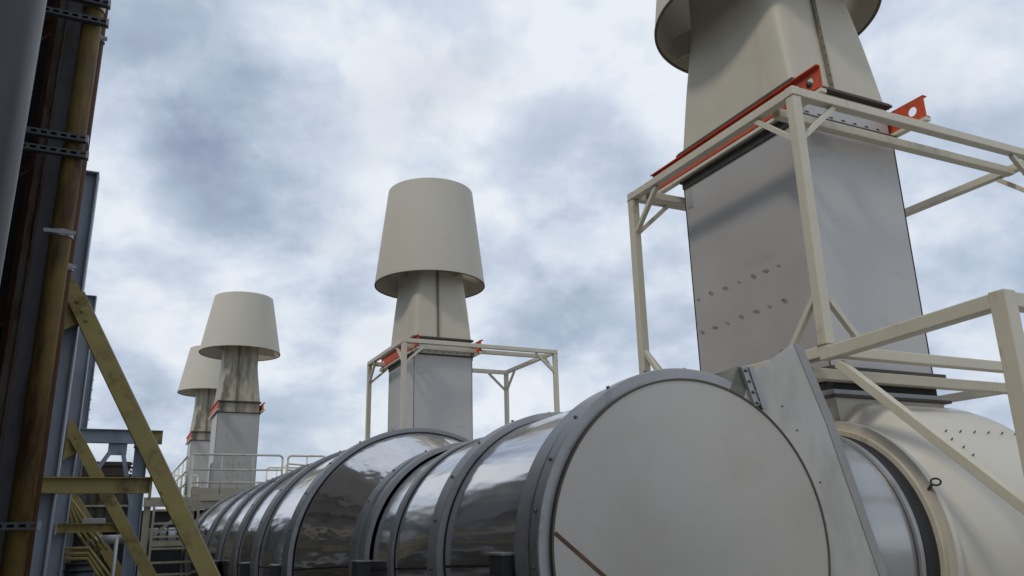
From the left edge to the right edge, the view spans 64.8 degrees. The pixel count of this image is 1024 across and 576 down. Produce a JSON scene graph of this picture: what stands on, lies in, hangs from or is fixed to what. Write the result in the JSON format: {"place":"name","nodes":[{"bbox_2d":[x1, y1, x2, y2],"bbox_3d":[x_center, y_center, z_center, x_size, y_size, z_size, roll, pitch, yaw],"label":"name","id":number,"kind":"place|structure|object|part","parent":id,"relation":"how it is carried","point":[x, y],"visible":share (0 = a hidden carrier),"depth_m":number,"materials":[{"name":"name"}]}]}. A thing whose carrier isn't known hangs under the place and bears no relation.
{"place":"outdoors","nodes":[
{"label":"outdoors","id":0,"kind":"place"},
{"bbox_2d":[0,0,55,342],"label":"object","id":1,"kind":"object","parent":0,"point":[20,189],"depth_m":5.94,"materials":[{"name":"metal"}]},
{"bbox_3d":[-4.310,-1.483,5.840,1.740,9.450,0.014,6,-18,-24],"label":"door","id":2,"kind":"part","parent":1,"relation":"part of","materials":[{"name":"brown metal"}]},
{"bbox_2d":[0,0,60,377],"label":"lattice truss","id":3,"kind":"object","parent":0,"point":[28,165],"visible":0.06,"depth_m":5.58,"materials":[{"name":"metal"}]},
{"bbox_2d":[0,0,82,562],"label":"rusty column","id":4,"kind":"structure","parent":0,"point":[22,326],"depth_m":5.16,"materials":[{"name":"metal"}]},
{"bbox_2d":[68,0,110,9],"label":"strut channel","id":5,"kind":"object","parent":4,"relation":"attached to","point":[105,4],"visible":1,"depth_m":5.46,"materials":[{"name":"grey metal"}]},
{"bbox_2d":[82,518,105,522],"bbox_3d":[-6.258,3.500,12.065,0.310,0.107,0.060,6,-18,-24],"label":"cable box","id":6,"kind":"object","parent":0,"point":[93,520],"visible":0.56,"depth_m":12.04,"materials":[{"name":"grey metal"}]},
{"bbox_2d":[110,537,118,575],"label":"pipe","id":7,"kind":"object","parent":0,"point":[114,556],"visible":1,"depth_m":12.19,"materials":[{"name":"grey metal"}]},
{"bbox_2d":[119,494,143,573],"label":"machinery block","id":8,"kind":"structure","parent":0,"point":[122,544],"depth_m":19.57,"materials":[{"name":"grey metal"}]},
{"bbox_2d":[135,510,203,575],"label":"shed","id":9,"kind":"structure","parent":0,"point":[163,516],"depth_m":22.04,"materials":[{"name":"black metal"}]},
{"bbox_2d":[84,0,1023,510],"label":"sky","id":10,"kind":"structure","parent":0,"point":[256,146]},
{"label":"ground","id":11,"kind":"structure","parent":0,"visible":0},
{"bbox_2d":[0,0,46,282],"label":"vertical pipe","id":12,"kind":"object","parent":11,"relation":"on","point":[21,24],"visible":1,"depth_m":3.12,"materials":[{"name":"metal"}]},
{"bbox_2d":[30,170,99,575],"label":"steel column","id":13,"kind":"structure","parent":11,"relation":"on","point":[42,540],"depth_m":6.21,"materials":[{"name":"grey metal"}]},
{"bbox_2d":[24,9,107,575],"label":"conduit","id":14,"kind":"object","parent":11,"relation":"on","point":[71,266],"visible":0.41,"depth_m":5.02,"materials":[{"name":"brown metal"}]},
{"bbox_2d":[46,295,96,575],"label":"steel column","id":15,"kind":"structure","parent":11,"relation":"on","point":[58,540],"depth_m":11.33,"materials":[{"name":"blue metal"}]},
{"bbox_2d":[61,351,95,575],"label":"steel column","id":16,"kind":"structure","parent":11,"relation":"on","point":[84,423],"depth_m":17.92,"materials":[{"name":"blue metal"}]},
{"bbox_2d":[69,510,88,551],"bbox_3d":[-6.985,3.797,12.969,0.494,0.864,0.052,6,-18,-24],"label":"bent pipe","id":17,"kind":"object","parent":11,"relation":"on","point":[81,538],"visible":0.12,"depth_m":12.93,"materials":[{"name":"yellow metal"}]},
{"bbox_2d":[63,562,95,575],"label":"round vessel","id":18,"kind":"object","parent":11,"relation":"on","point":[77,568],"visible":0.72,"depth_m":13.64,"materials":[{"name":"paint"}]},
{"bbox_2d":[63,557,99,575],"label":"elbow pipe","id":19,"kind":"object","parent":11,"relation":"on","point":[91,564],"visible":0.92,"depth_m":12.37,"materials":[{"name":"yellow metal"}]},
{"bbox_2d":[64,552,105,575],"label":"stair handrail","id":20,"kind":"object","parent":19,"relation":"attached to","point":[96,565],"visible":0.91,"depth_m":12.39,"materials":[{"name":"yellow metal"}]},
{"bbox_2d":[65,546,109,575],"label":"stair handrail","id":21,"kind":"object","parent":20,"relation":"attached to","point":[96,558],"visible":0.91,"depth_m":12.42,"materials":[{"name":"yellow metal"}]},
{"bbox_2d":[70,503,97,550],"bbox_3d":[-6.938,3.801,12.991,0.560,0.866,0.052,6,-18,-24],"label":"bent pipe","id":22,"kind":"object","parent":11,"relation":"on","point":[89,541],"visible":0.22,"depth_m":12.96,"materials":[{"name":"yellow metal"}]},
{"bbox_2d":[71,502,103,550],"bbox_3d":[-6.891,3.805,13.012,0.626,0.868,0.052,6,-18,-24],"label":"bent pipe","id":23,"kind":"object","parent":11,"relation":"on","point":[95,541],"visible":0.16,"depth_m":12.99,"materials":[{"name":"yellow metal"}]},
{"bbox_2d":[71,497,108,550],"bbox_3d":[-6.844,3.809,13.034,0.693,0.870,0.052,6,-18,-24],"label":"bent pipe","id":24,"kind":"object","parent":11,"relation":"on","point":[99,538],"visible":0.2,"depth_m":13.02,"materials":[{"name":"yellow metal"}]},
{"bbox_2d":[67,494,121,575],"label":"brace bracket","id":25,"kind":"object","parent":11,"relation":"on","point":[107,555],"visible":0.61,"depth_m":17.02,"materials":[{"name":"metal"}]},
{"bbox_2d":[70,461,132,575],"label":"corrugated hopper","id":26,"kind":"object","parent":11,"relation":"on","point":[94,505],"visible":0.35,"depth_m":17.75,"materials":[{"name":"brown metal"}]},
{"bbox_2d":[54,418,156,575],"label":"brace bracket","id":27,"kind":"object","parent":11,"relation":"on","point":[76,442],"visible":1,"depth_m":11.20,"materials":[{"name":"metal"}]},
{"bbox_2d":[87,535,123,575],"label":"pale pipe","id":28,"kind":"object","parent":11,"relation":"on","point":[107,539],"visible":0.38,"depth_m":14.52,"materials":[{"name":"grey metal"}]},
{"bbox_2d":[80,428,162,575],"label":"portal support","id":29,"kind":"object","parent":11,"relation":"on","point":[117,440],"visible":0.52,"depth_m":14.35,"materials":[{"name":"blue paint"}]},
{"bbox_2d":[41,277,220,575],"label":"brace bracket","id":30,"kind":"object","parent":11,"relation":"on","point":[80,312],"visible":0.81,"depth_m":6.19,"materials":[{"name":"green paint"}]},
{"bbox_2d":[147,520,180,572],"bbox_3d":[-8.558,6.476,20.228,1.200,1.250,0.520,6,-18,-24],"label":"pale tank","id":31,"kind":"object","parent":11,"relation":"on","point":[164,533],"visible":0.29,"depth_m":20.00,"materials":[{"name":"grey metal"}]},
{"bbox_2d":[137,497,200,575],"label":"stair structure","id":32,"kind":"object","parent":11,"relation":"on","point":[154,502],"visible":0.6,"depth_m":17.73,"materials":[{"name":"beige metal"}]},
{"bbox_2d":[180,455,193,575],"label":"corner post","id":33,"kind":"object","parent":11,"relation":"on","point":[190,476],"visible":0.52,"depth_m":21.77,"materials":[{"name":"metal"}]},
{"bbox_2d":[177,345,220,509],"bbox_3d":[-13.906,7.716,36.451,2.808,10.020,2.926,6,-18,-24],"label":"exhaust stack","id":34,"kind":"object","parent":11,"relation":"on","point":[200,378],"visible":0.48,"depth_m":36.19,"materials":[{"name":"paint"}]},
{"bbox_2d":[183,486,247,521],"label":"access platform","id":35,"kind":"structure","parent":11,"relation":"on","point":[210,497],"depth_m":21.98,"materials":[{"name":"beige metal"}]},
{"bbox_2d":[172,454,189,494],"bbox_3d":[-10.661,6.209,25.681,0.060,1.109,8.257,6,-18,-24],"label":"handrail","id":36,"kind":"object","parent":35,"relation":"on","point":[186,471],"visible":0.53,"depth_m":23.79,"materials":[{"name":"metal"}]},
{"bbox_2d":[173,475,198,487],"bbox_3d":[-12.150,7.485,29.874,0.960,1.109,0.060,6,-18,-24],"label":"handrail","id":37,"kind":"object","parent":35,"relation":"on","point":[185,475],"visible":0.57,"depth_m":29.99,"materials":[{"name":"metal"}]},
{"bbox_2d":[186,453,283,494],"bbox_3d":[-7.655,5.172,22.415,2.520,1.109,0.060,6,-18,-24],"label":"handrail","id":38,"kind":"object","parent":35,"relation":"on","point":[252,455],"visible":0.95,"depth_m":22.41,"materials":[{"name":"metal"}]},
{"bbox_2d":[265,467,298,481],"bbox_3d":[-7.653,6.611,27.270,1.360,1.109,0.060,6,-18,-24],"label":"handrail","id":39,"kind":"object","parent":35,"relation":"on","point":[266,479],"visible":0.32,"depth_m":27.21,"materials":[{"name":"metal"}]},
{"bbox_2d":[284,463,305,473],"bbox_3d":[-6.590,6.205,25.895,0.060,1.059,2.122,-9,-18,24],"label":"handrail","id":40,"kind":"object","parent":35,"relation":"on","point":[300,465],"visible":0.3,"depth_m":25.39,"materials":[{"name":"metal"}]},
{"bbox_2d":[286,455,324,472],"bbox_3d":[-5.918,5.368,23.211,1.140,1.109,0.060,6,-18,-24],"label":"handrail","id":41,"kind":"object","parent":35,"relation":"on","point":[288,469],"visible":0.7,"depth_m":23.24,"materials":[{"name":"metal"}]},
{"bbox_2d":[199,291,279,509],"bbox_3d":[-9.793,5.229,28.372,2.808,10.020,2.926,6,-18,-24],"label":"exhaust stack","id":42,"kind":"object","parent":11,"relation":"on","point":[240,339],"visible":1,"depth_m":28.14,"materials":[{"name":"metal"}]},
{"bbox_2d":[365,338,559,439],"bbox_3d":[-1.220,4.504,19.186,3.927,5.879,2.933,6,-18,-24],"label":"support frame","id":43,"kind":"object","parent":11,"relation":"on","point":[405,346],"visible":0.5,"depth_m":19.27,"materials":[{"name":"paint"}]},
{"bbox_2d":[182,343,926,575],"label":"exhaust duct","id":44,"kind":"object","parent":11,"relation":"on","point":[765,469],"visible":1,"depth_m":5.74,"materials":[{"name":"silver metal"}]},
{"bbox_2d":[627,85,1023,401],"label":"support frame","id":45,"kind":"object","parent":11,"relation":"on","point":[821,303],"visible":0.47,"depth_m":8.01,"materials":[{"name":"paint"}]},
{"bbox_2d":[825,397,1023,575],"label":"diverter housing","id":46,"kind":"object","parent":11,"relation":"on","point":[968,524],"visible":0.48,"depth_m":6.47,"materials":[{"name":"paint"}]},
{"bbox_2d":[650,0,951,404],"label":"exhaust stack","id":47,"kind":"object","parent":46,"relation":"on","point":[736,60],"visible":0.85,"depth_m":8.63,"materials":[{"name":"metal"}]},
{"bbox_2d":[827,288,1023,514],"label":"walkway frame","id":48,"kind":"object","parent":11,"relation":"on","point":[1004,307],"visible":1,"depth_m":5.67,"materials":[{"name":"paint"}]},
{"bbox_3d":[-1.510,5.771,18.164,2.504,2.819,3.330,6,-18,-24],"label":"diverter housing","id":49,"kind":"object","parent":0,"visible":0},
{"bbox_2d":[374,178,484,439],"bbox_3d":[-2.057,1.169,19.854,2.741,7.410,2.981,6,-18,-24],"label":"exhaust stack","id":50,"kind":"object","parent":49,"relation":"on","point":[429,275],"visible":0.86,"depth_m":19.22,"materials":[{"name":"paint"}]},
{"bbox_3d":[-3.075,-1.986,0.541,3.680,7.750,9.500,6,-18,-24],"label":"equipment skid","id":51,"kind":"object","parent":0,"visible":0},
{"bbox_2d":[0,521,40,529],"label":"strut channel","id":52,"kind":"object","parent":51,"relation":"attached to","point":[14,525],"visible":1,"depth_m":4.49,"materials":[{"name":"grey metal"}]},
{"bbox_2d":[22,142,88,160],"bbox_3d":[-3.129,-0.894,4.999,0.900,0.047,0.049,6,-18,-24],"label":"strut channel","id":53,"kind":"object","parent":51,"relation":"attached to","point":[49,150],"visible":0.71,"depth_m":5.10,"materials":[{"name":"grey metal"}]},
{"bbox_2d":[25,126,88,144],"bbox_3d":[-3.133,-0.998,5.018,0.887,0.047,0.049,6,-18,-24],"label":"strut channel","id":54,"kind":"object","parent":51,"relation":"attached to","point":[51,134],"visible":0.73,"depth_m":5.12,"materials":[{"name":"grey metal"}]},
{"bbox_2d":[0,4,105,575],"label":"conduit","id":55,"kind":"object","parent":54,"relation":"attached to","point":[62,233],"visible":0.91,"depth_m":4.88,"materials":[{"name":"metal"}]},
{"bbox_2d":[45,6,108,28],"bbox_3d":[-3.146,-1.837,5.281,0.910,0.047,0.049,6,-18,-24],"label":"strut channel","id":56,"kind":"object","parent":51,"relation":"attached to","point":[75,16],"visible":0.63,"depth_m":5.38,"materials":[{"name":"grey metal"}]}
]}

